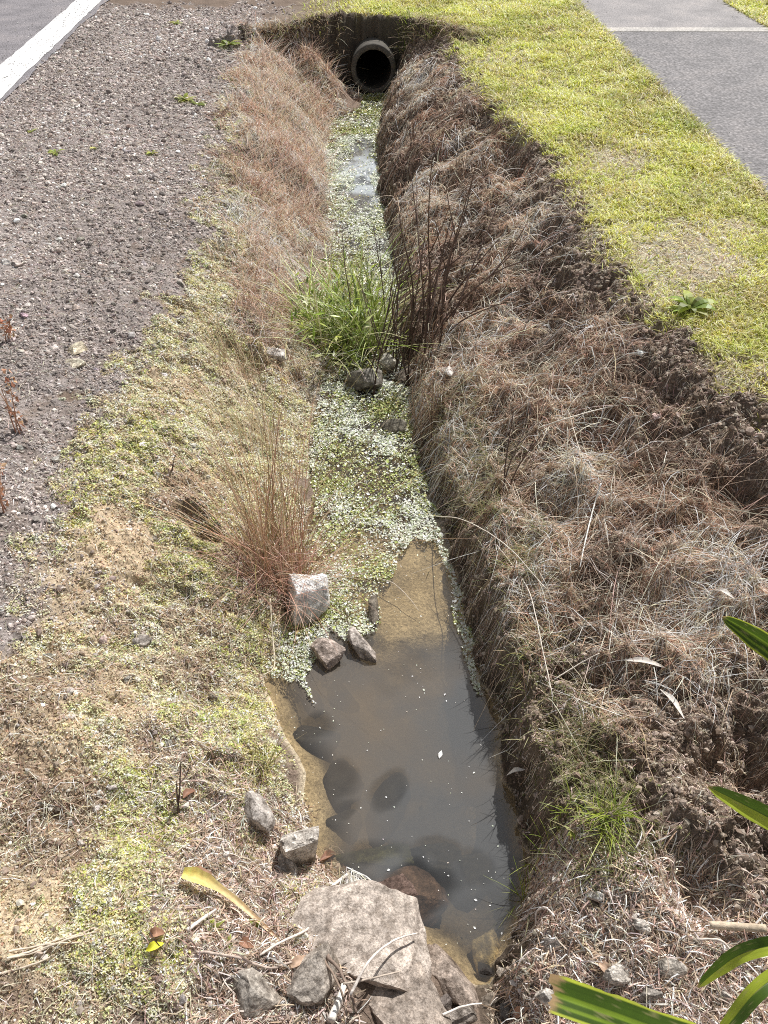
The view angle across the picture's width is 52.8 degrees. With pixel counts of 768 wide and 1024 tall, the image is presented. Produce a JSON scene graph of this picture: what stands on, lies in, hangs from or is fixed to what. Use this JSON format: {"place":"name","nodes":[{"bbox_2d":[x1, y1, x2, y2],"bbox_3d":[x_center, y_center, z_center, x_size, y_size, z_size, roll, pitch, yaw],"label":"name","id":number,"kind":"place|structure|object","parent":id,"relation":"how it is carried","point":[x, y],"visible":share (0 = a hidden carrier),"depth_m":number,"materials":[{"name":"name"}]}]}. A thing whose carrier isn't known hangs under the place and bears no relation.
{"place":"outdoors","nodes":[
{"label":"outdoors","id":0,"kind":"place"},
{"bbox_2d":[0,0,107,104],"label":"road","id":1,"kind":"structure","parent":0,"point":[15,14],"depth_m":7.83,"materials":[{"name":"asphalt"}]},
{"bbox_2d":[0,0,100,98],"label":"road marking","id":2,"kind":"object","parent":1,"relation":"on","point":[52,27],"visible":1,"depth_m":7.20,"materials":[{"name":"paint"}]},
{"bbox_2d":[0,0,767,1023],"bbox_3d":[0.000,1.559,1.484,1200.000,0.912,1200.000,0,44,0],"label":"ground","id":3,"kind":"structure","parent":0,"point":[410,632],"depth_m":3.16,"materials":[{"name":"soil"}]},
{"bbox_2d":[0,463,8,512],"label":"dried weed","id":4,"kind":"object","parent":3,"relation":"on","point":[2,488],"visible":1,"depth_m":2.90,"materials":[{"name":"red plant"}]},
{"bbox_2d":[0,314,15,340],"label":"dried weed","id":5,"kind":"object","parent":3,"relation":"on","point":[9,329],"visible":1,"depth_m":3.63,"materials":[{"name":"red plant"}]},
{"bbox_2d":[0,369,25,433],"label":"dried weed","id":6,"kind":"object","parent":3,"relation":"on","point":[6,402],"visible":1,"depth_m":3.16,"materials":[{"name":"red plant"}]},
{"bbox_2d":[8,942,78,952],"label":"straw stalk","id":7,"kind":"object","parent":3,"relation":"on","point":[25,948],"visible":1,"depth_m":1.90,"materials":[{"name":"beige plant"}]},
{"bbox_2d":[65,358,86,368],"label":"stone","id":8,"kind":"object","parent":3,"relation":"on","point":[77,363],"visible":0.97,"depth_m":3.60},
{"bbox_2d":[67,341,86,355],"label":"stone","id":9,"kind":"object","parent":3,"relation":"on","point":[79,347],"visible":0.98,"depth_m":3.68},
{"bbox_2d":[132,633,151,646],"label":"stone","id":10,"kind":"object","parent":3,"relation":"on","point":[144,640],"visible":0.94,"depth_m":2.71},
{"bbox_2d":[149,926,164,937],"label":"fallen leaf","id":11,"kind":"object","parent":3,"relation":"on","point":[156,931],"visible":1,"depth_m":1.92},
{"bbox_2d":[0,113,321,1023],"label":"moss crumbs","id":12,"kind":"object","parent":3,"relation":"on","point":[80,843],"visible":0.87,"depth_m":2.52,"materials":[{"name":"plant"}]},
{"bbox_2d":[0,99,330,1023],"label":"dry grass","id":13,"kind":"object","parent":3,"relation":"on","point":[70,803],"visible":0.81,"depth_m":2.47,"materials":[{"name":"plant"}]},
{"bbox_2d":[0,23,338,1023],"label":"creeping moss","id":14,"kind":"object","parent":3,"relation":"on","point":[98,875],"visible":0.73,"depth_m":2.76,"materials":[{"name":"green plant"}]},
{"bbox_2d":[0,954,54,974],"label":"straw stalk","id":15,"kind":"object","parent":14,"relation":"on","point":[28,965],"visible":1,"depth_m":1.86,"materials":[{"name":"beige plant"}]},
{"bbox_2d":[13,932,84,955],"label":"straw stalk","id":16,"kind":"object","parent":14,"relation":"on","point":[37,948],"visible":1,"depth_m":1.90,"materials":[{"name":"beige plant"}]},
{"bbox_2d":[7,927,93,959],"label":"straw stalk","id":17,"kind":"object","parent":14,"relation":"on","point":[17,956],"visible":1,"depth_m":1.88,"materials":[{"name":"beige plant"}]},
{"bbox_2d":[33,931,98,951],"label":"straw stalk","id":18,"kind":"object","parent":14,"relation":"on","point":[50,945],"visible":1,"depth_m":1.91,"materials":[{"name":"beige plant"}]},
{"bbox_2d":[146,941,163,950],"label":"fallen leaf","id":19,"kind":"object","parent":14,"relation":"on","point":[152,945],"visible":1,"depth_m":1.90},
{"bbox_2d":[176,761,190,815],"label":"dead stalk","id":20,"kind":"object","parent":3,"relation":"on","point":[178,798],"visible":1,"depth_m":2.28,"materials":[{"name":"brown plant"}]},
{"bbox_2d":[157,284,294,393],"bbox_3d":[-0.867,-0.838,3.929,0.681,0.475,0.647,-31,52,-28],"label":"grass tuft","id":21,"kind":"object","parent":3,"relation":"on","point":[224,356],"visible":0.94,"depth_m":3.94,"materials":[{"name":"plant"}]},
{"bbox_2d":[155,339,323,462],"bbox_3d":[-0.661,-0.522,3.659,0.803,0.474,0.545,-17,46,-17],"label":"grass tuft","id":22,"kind":"object","parent":3,"relation":"on","point":[255,425],"visible":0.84,"depth_m":3.62,"materials":[{"name":"plant"}]},
{"bbox_2d":[226,835,267,873],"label":"grass tuft","id":23,"kind":"object","parent":3,"relation":"on","point":[253,858],"visible":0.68,"depth_m":2.28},
{"bbox_2d":[231,967,281,1019],"bbox_3d":[-0.323,1.196,1.924,0.110,0.120,0.121,-27,50,-26],"label":"rock","id":24,"kind":"object","parent":3,"relation":"on","point":[253,991],"visible":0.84,"depth_m":1.89,"materials":[{"name":"stone"}]},
{"bbox_2d":[243,791,274,831],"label":"rock","id":25,"kind":"object","parent":3,"relation":"on","point":[258,813],"visible":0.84,"depth_m":2.36,"materials":[{"name":"stone"}]},
{"bbox_2d":[221,726,303,793],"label":"grass tuft","id":26,"kind":"object","parent":3,"relation":"on","point":[271,756],"visible":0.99,"depth_m":2.53,"materials":[{"name":"plant"}]},
{"bbox_2d":[263,598,274,675],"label":"twig","id":27,"kind":"object","parent":3,"relation":"on","point":[272,637],"visible":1,"depth_m":2.96,"materials":[{"name":"brown wood"}]},
{"bbox_2d":[174,12,375,404],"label":"dry grass","id":28,"kind":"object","parent":3,"relation":"on","point":[283,158],"visible":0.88,"depth_m":5.65,"materials":[{"name":"plant"}]},
{"bbox_2d":[263,347,286,361],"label":"rock","id":29,"kind":"object","parent":3,"relation":"on","point":[278,354],"visible":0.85,"depth_m":4.12,"materials":[{"name":"stone"}]},
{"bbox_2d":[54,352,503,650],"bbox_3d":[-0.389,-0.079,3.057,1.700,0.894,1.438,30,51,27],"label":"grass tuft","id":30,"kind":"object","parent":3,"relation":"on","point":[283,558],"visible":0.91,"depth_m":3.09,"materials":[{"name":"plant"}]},
{"bbox_2d":[276,853,299,875],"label":"rock","id":31,"kind":"object","parent":3,"relation":"on","point":[288,866],"visible":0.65,"depth_m":2.28,"materials":[{"name":"stone"}]},
{"bbox_2d":[280,826,318,865],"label":"rock","id":32,"kind":"object","parent":3,"relation":"on","point":[298,847],"visible":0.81,"depth_m":2.29,"materials":[{"name":"stone"}]},
{"bbox_2d":[259,872,347,955],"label":"twig","id":33,"kind":"object","parent":3,"relation":"on","point":[297,934],"visible":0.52,"depth_m":2.03,"materials":[{"name":"brown wood"}]},
{"bbox_2d":[286,573,329,626],"bbox_3d":[-0.307,0.353,3.100,0.182,0.187,0.198,-6,58,-6],"label":"rock","id":34,"kind":"object","parent":3,"relation":"on","point":[319,609],"visible":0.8,"depth_m":3.06,"materials":[{"name":"stone"}]},
{"bbox_2d":[286,941,338,1006],"bbox_3d":[-0.181,1.188,1.983,0.121,0.130,0.146,5,44,5],"label":"rock","id":35,"kind":"object","parent":3,"relation":"on","point":[312,982],"visible":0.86,"depth_m":1.94,"materials":[{"name":"stone"}]},
{"bbox_2d":[289,955,305,967],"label":"fallen leaf","id":36,"kind":"object","parent":35,"relation":"on","point":[297,960],"visible":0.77,"depth_m":1.98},
{"bbox_2d":[325,959,347,1015],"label":"twig","id":37,"kind":"object","parent":35,"relation":"on","point":[336,981],"visible":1,"depth_m":1.94,"materials":[{"name":"brown wood"}]},
{"bbox_2d":[326,954,356,1013],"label":"twig","id":38,"kind":"object","parent":35,"relation":"on","point":[332,962],"visible":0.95,"depth_m":1.94,"materials":[{"name":"brown wood"}]},
{"bbox_2d":[293,725,331,756],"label":"sunken rock","id":39,"kind":"object","parent":3,"relation":"on","point":[309,740],"visible":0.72,"depth_m":2.74,"materials":[{"name":"stone"}]},
{"bbox_2d":[323,758,358,812],"bbox_3d":[-0.177,0.966,2.683,0.173,0.143,0.197,-30,51,-28],"label":"sunken rock","id":40,"kind":"object","parent":3,"relation":"on","point":[340,779],"visible":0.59,"depth_m":2.64,"materials":[{"name":"stone"}]},
{"bbox_2d":[326,809,355,833],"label":"sunken rock","id":41,"kind":"object","parent":3,"relation":"on","point":[341,818],"visible":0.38,"depth_m":2.55,"materials":[{"name":"stone"}]},
{"bbox_2d":[290,879,431,991],"bbox_3d":[-0.053,1.216,2.192,0.402,0.278,0.262,9,44,10],"label":"boulder","id":42,"kind":"object","parent":3,"relation":"on","point":[357,924],"visible":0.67,"depth_m":2.11,"materials":[{"name":"stone"}]},
{"bbox_2d":[343,970,400,984],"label":"twig","id":43,"kind":"object","parent":42,"relation":"on","point":[362,980],"visible":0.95,"depth_m":1.92,"materials":[{"name":"brown wood"}]},
{"bbox_2d":[349,933,417,995],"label":"twig","id":44,"kind":"object","parent":42,"relation":"on","point":[366,965],"visible":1,"depth_m":1.93,"materials":[{"name":"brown wood"}]},
{"bbox_2d":[242,4,487,85],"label":"rim grass","id":45,"kind":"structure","parent":3,"relation":"on","point":[443,23],"depth_m":7.70,"materials":[{"name":"plant"}]},
{"bbox_2d":[347,368,382,394],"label":"rock","id":46,"kind":"object","parent":3,"relation":"on","point":[362,382],"visible":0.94,"depth_m":4.21,"materials":[{"name":"stone"}]},
{"bbox_2d":[351,36,395,93],"bbox_3d":[-0.108,-5.635,9.133,0.470,0.470,3.000,0,44,0],"label":"culvert pipe","id":47,"kind":"object","parent":3,"relation":"on","point":[371,55],"visible":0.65,"depth_m":8.20,"materials":[{"name":"concrete"}]},
{"bbox_2d":[334,843,413,874],"bbox_3d":[-0.032,1.135,2.494,0.253,0.139,0.108,-4,44,-4],"label":"sunken rock","id":48,"kind":"object","parent":3,"relation":"on","point":[361,859],"visible":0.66,"depth_m":2.46,"materials":[{"name":"stone"}]},
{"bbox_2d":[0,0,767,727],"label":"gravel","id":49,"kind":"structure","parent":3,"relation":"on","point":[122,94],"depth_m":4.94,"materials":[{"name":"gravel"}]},
{"bbox_2d":[372,772,407,810],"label":"sunken rock","id":50,"kind":"object","parent":3,"relation":"on","point":[393,787],"visible":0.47,"depth_m":2.63,"materials":[{"name":"stone"}]},
{"bbox_2d":[394,368,412,380],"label":"rock","id":51,"kind":"object","parent":3,"relation":"on","point":[400,376],"visible":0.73,"depth_m":4.29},
{"bbox_2d":[369,961,451,1023],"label":"boulder","id":52,"kind":"object","parent":3,"relation":"on","point":[419,1001],"visible":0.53,"depth_m":1.99,"materials":[{"name":"stone"}]},
{"bbox_2d":[379,865,449,927],"bbox_3d":[0.075,1.189,2.386,0.247,0.144,0.184,-10,45,-10],"label":"sunken rock","id":53,"kind":"object","parent":3,"relation":"on","point":[422,886],"visible":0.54,"depth_m":2.36,"materials":[{"name":"stone"}]},
{"bbox_2d":[410,843,462,877],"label":"sunken rock","id":54,"kind":"object","parent":3,"relation":"on","point":[441,855],"visible":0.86,"depth_m":2.48,"materials":[{"name":"stone"}]},
{"bbox_2d":[108,715,767,1023],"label":"leaf litter","id":55,"kind":"object","parent":3,"relation":"on","point":[686,914],"visible":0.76,"depth_m":2.00,"materials":[{"name":"plant"}]},
{"bbox_2d":[185,908,216,931],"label":"twig","id":56,"kind":"object","parent":55,"relation":"on","point":[197,922],"visible":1,"depth_m":2.00,"materials":[{"name":"brown wood"}]},
{"bbox_2d":[181,866,279,940],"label":"fallen leaf","id":57,"kind":"object","parent":55,"relation":"on","point":[197,875],"visible":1,"depth_m":2.08,"materials":[{"name":"plant"}]},
{"bbox_2d":[196,950,291,968],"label":"twig","id":58,"kind":"object","parent":55,"relation":"on","point":[236,957],"visible":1,"depth_m":1.93,"materials":[{"name":"brown wood"}]},
{"bbox_2d":[327,983,345,1023],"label":"stick","id":59,"kind":"object","parent":55,"relation":"on","point":[333,1012],"visible":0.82,"depth_m":1.93,"materials":[{"name":"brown wood"}]},
{"bbox_2d":[339,867,370,884],"bbox_3d":[-0.086,1.129,2.258,0.132,0.130,0.205,-26,49,-24],"label":"fibre bundle","id":60,"kind":"object","parent":55,"relation":"on","point":[351,877],"visible":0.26,"depth_m":2.31,"materials":[{"name":"plant"}]},
{"bbox_2d":[534,988,553,1006],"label":"stone","id":61,"kind":"object","parent":55,"relation":"on","point":[544,996],"visible":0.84,"depth_m":1.92,"materials":[{"name":"stone"}]},
{"bbox_2d":[540,936,561,953],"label":"stone","id":62,"kind":"object","parent":55,"relation":"on","point":[547,940],"visible":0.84,"depth_m":2.00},
{"bbox_2d":[587,890,604,900],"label":"stone","id":63,"kind":"object","parent":55,"relation":"on","point":[593,895],"visible":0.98,"depth_m":2.01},
{"bbox_2d":[602,961,630,985],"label":"stone","id":64,"kind":"object","parent":55,"relation":"on","point":[616,974],"visible":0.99,"depth_m":1.90,"materials":[{"name":"stone"}]},
{"bbox_2d":[629,912,650,934],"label":"stone","id":65,"kind":"object","parent":55,"relation":"on","point":[640,924],"visible":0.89,"depth_m":1.94,"materials":[{"name":"stone"}]},
{"bbox_2d":[640,984,662,1002],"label":"stone","id":66,"kind":"object","parent":55,"relation":"on","point":[652,993],"visible":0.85,"depth_m":1.87,"materials":[{"name":"stone"}]},
{"bbox_2d":[656,958,687,978],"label":"stone","id":67,"kind":"object","parent":55,"relation":"on","point":[676,966],"visible":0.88,"depth_m":1.88,"materials":[{"name":"stone"}]},
{"bbox_2d":[709,921,766,932],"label":"stick","id":68,"kind":"object","parent":55,"relation":"on","point":[738,926],"visible":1,"depth_m":1.90,"materials":[{"name":"brown wood"}]},
{"bbox_2d":[425,279,450,356],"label":"dead stalk","id":69,"kind":"object","parent":3,"relation":"on","point":[439,308],"visible":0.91,"depth_m":4.04,"materials":[{"name":"plant"}]},
{"bbox_2d":[440,993,451,1010],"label":"rock","id":70,"kind":"object","parent":3,"relation":"on","point":[446,1000],"visible":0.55,"depth_m":2.07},
{"bbox_2d":[427,943,478,1009],"bbox_3d":[0.184,1.294,2.147,0.094,0.122,0.225,-23,48,-22],"label":"rock","id":71,"kind":"object","parent":3,"relation":"on","point":[456,984],"visible":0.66,"depth_m":2.10,"materials":[{"name":"stone"}]},
{"bbox_2d":[449,1006,477,1023],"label":"rock","id":72,"kind":"object","parent":3,"relation":"on","point":[466,1015],"visible":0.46,"depth_m":2.02,"materials":[{"name":"stone"}]},
{"bbox_2d":[455,853,493,889],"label":"sunken rock","id":73,"kind":"object","parent":3,"relation":"on","point":[474,868],"visible":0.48,"depth_m":2.45,"materials":[{"name":"stone"}]},
{"bbox_2d":[471,929,498,974],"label":"rock","id":74,"kind":"object","parent":3,"relation":"on","point":[485,948],"visible":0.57,"depth_m":2.25,"materials":[{"name":"stone"}]},
{"bbox_2d":[478,962,492,976],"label":"rock","id":75,"kind":"object","parent":74,"relation":"on","point":[484,970],"visible":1,"depth_m":2.19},
{"bbox_2d":[436,516,546,588],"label":"twig","id":76,"kind":"object","parent":3,"relation":"on","point":[500,541],"visible":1,"depth_m":2.96,"materials":[{"name":"brown wood"}]},
{"bbox_2d":[481,992,504,1008],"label":"rock","id":77,"kind":"object","parent":3,"relation":"on","point":[487,998],"visible":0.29,"depth_m":2.08,"materials":[{"name":"stone"}]},
{"bbox_2d":[499,1000,512,1021],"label":"rock","id":78,"kind":"object","parent":3,"relation":"on","point":[503,1011],"visible":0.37,"depth_m":2.03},
{"bbox_2d":[483,855,532,926],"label":"grass tuft","id":79,"kind":"object","parent":3,"relation":"on","point":[520,900],"visible":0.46,"depth_m":2.34,"materials":[{"name":"plant"}]},
{"bbox_2d":[503,410,540,489],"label":"dead stalk","id":80,"kind":"object","parent":3,"relation":"on","point":[519,442],"visible":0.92,"depth_m":3.20,"materials":[{"name":"brown plant"}]},
{"bbox_2d":[496,545,552,694],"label":"twig","id":81,"kind":"object","parent":3,"relation":"on","point":[536,621],"visible":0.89,"depth_m":2.69,"materials":[{"name":"brown wood"}]},
{"bbox_2d":[283,0,767,430],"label":"lawn grass","id":82,"kind":"structure","parent":3,"relation":"on","point":[635,68],"depth_m":5.39,"materials":[{"name":"plant"}]},
{"bbox_2d":[513,819,550,872],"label":"grass tuft","id":83,"kind":"object","parent":3,"relation":"on","point":[535,850],"visible":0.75,"depth_m":2.29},
{"bbox_2d":[407,369,710,935],"bbox_3d":[0.506,0.288,3.038,0.610,0.604,2.527,-4,44,-5],"label":"bank moss","id":84,"kind":"object","parent":3,"relation":"on","point":[602,762],"visible":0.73,"depth_m":2.36,"materials":[{"name":"green plant"}]},
{"bbox_2d":[540,775,592,836],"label":"grass tuft","id":85,"kind":"object","parent":3,"relation":"on","point":[556,812],"visible":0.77,"depth_m":2.19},
{"bbox_2d":[378,17,767,1023],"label":"root litter","id":86,"kind":"object","parent":3,"relation":"on","point":[750,671],"visible":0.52,"depth_m":2.66,"materials":[{"name":"plant"}]},
{"bbox_2d":[568,765,652,864],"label":"grass tuft","id":87,"kind":"object","parent":3,"relation":"on","point":[622,807],"visible":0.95,"depth_m":2.08,"materials":[{"name":"plant"}]},
{"bbox_2d":[548,616,767,1023],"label":"strap leaf plant","id":88,"kind":"object","parent":3,"relation":"on","point":[577,1001],"visible":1,"depth_m":1.22,"materials":[{"name":"plant"}]},
{"bbox_2d":[660,689,683,717],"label":"fallen leaf","id":89,"kind":"object","parent":3,"relation":"on","point":[674,701],"visible":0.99,"depth_m":2.43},
{"bbox_2d":[580,0,764,26],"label":"footpath","id":90,"kind":"structure","parent":3,"relation":"on","point":[666,13],"depth_m":8.05,"materials":[{"name":"concrete"}]},
{"bbox_2d":[611,32,767,190],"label":"footpath","id":91,"kind":"structure","parent":3,"relation":"on","point":[721,78],"depth_m":6.34,"materials":[{"name":"concrete"}]},
{"bbox_2d":[605,27,767,30],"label":"path joint","id":92,"kind":"object","parent":91,"relation":"on","point":[688,29],"visible":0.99,"depth_m":7.56,"materials":[{"name":"concrete"}]},
{"bbox_2d":[666,290,717,315],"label":"weed","id":93,"kind":"object","parent":3,"relation":"on","point":[688,300],"visible":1,"depth_m":3.60,"materials":[{"name":"plant"}]},
{"bbox_2d":[299,143,513,919],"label":"water","id":94,"kind":"structure","parent":0,"point":[372,698],"depth_m":2.69,"materials":[{"name":"liquid"}]},
{"bbox_2d":[309,637,345,669],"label":"rock","id":95,"kind":"object","parent":94,"relation":"in","point":[327,654],"visible":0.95,"depth_m":2.93,"materials":[{"name":"stone"}]},
{"bbox_2d":[235,230,447,381],"bbox_3d":[-0.416,-1.314,4.558,1.812,0.543,1.816,0,44,0],"label":"reed clump","id":96,"kind":"object","parent":94,"relation":"in","point":[341,333],"visible":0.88,"depth_m":4.46,"materials":[{"name":"green plant"}]},
{"bbox_2d":[347,627,376,662],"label":"rock","id":97,"kind":"object","parent":94,"relation":"in","point":[362,648],"visible":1,"depth_m":2.96,"materials":[{"name":"stone"}]},
{"bbox_2d":[265,92,481,702],"bbox_3d":[-0.196,-1.883,5.511,0.840,0.048,7.468,-2,44,-2],"label":"floating weed","id":98,"kind":"object","parent":94,"relation":"on","point":[404,507],"visible":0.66,"depth_m":3.77,"materials":[{"name":"green plant"}]},
{"bbox_2d":[368,595,378,627],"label":"rock","id":99,"kind":"object","parent":94,"relation":"in","point":[373,609],"visible":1,"depth_m":3.10,"materials":[{"name":"stone"}]},
{"bbox_2d":[379,353,395,371],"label":"rock","id":100,"kind":"object","parent":94,"relation":"in","point":[385,360],"visible":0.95,"depth_m":4.33,"materials":[{"name":"stone"}]},
{"bbox_2d":[380,419,406,432],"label":"rock","id":101,"kind":"object","parent":94,"relation":"in","point":[394,425],"visible":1,"depth_m":3.97,"materials":[{"name":"stone"}]},
{"bbox_2d":[276,542,513,944],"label":"floating specks","id":102,"kind":"object","parent":94,"relation":"on","point":[512,868],"visible":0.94,"depth_m":2.62,"materials":[{"name":"white plant"}]},
{"bbox_2d":[342,223,449,379],"bbox_3d":[-0.042,-1.243,4.343,0.682,0.810,0.624,-32,52,-29],"label":"stem clump","id":103,"kind":"object","parent":94,"relation":"in","point":[392,338],"visible":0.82,"depth_m":4.37,"materials":[{"name":"plant"}]},
{"bbox_2d":[408,372,467,451],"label":"dead stalk","id":104,"kind":"object","parent":94,"relation":"in","point":[430,421],"visible":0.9,"depth_m":3.77,"materials":[{"name":"brown plant"}]},
{"bbox_2d":[373,161,554,400],"bbox_3d":[0.383,-1.330,4.185,0.898,1.150,0.959,0,44,0],"label":"stem clump","id":105,"kind":"object","parent":94,"relation":"in","point":[429,299],"visible":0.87,"depth_m":4.13,"materials":[{"name":"plant"}]},
{"bbox_2d":[363,28,767,807],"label":"dry grass","id":106,"kind":"structure","parent":0,"point":[492,358],"depth_m":3.29,"materials":[{"name":"plant"}]},
{"bbox_2d":[579,483,601,566],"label":"twig","id":107,"kind":"object","parent":106,"relation":"on","point":[590,521],"visible":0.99,"depth_m":2.95,"materials":[{"name":"brown wood"}]},
{"bbox_2d":[625,657,664,667],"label":"fallen leaf","id":108,"kind":"object","parent":106,"relation":"on","point":[644,660],"visible":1,"depth_m":2.52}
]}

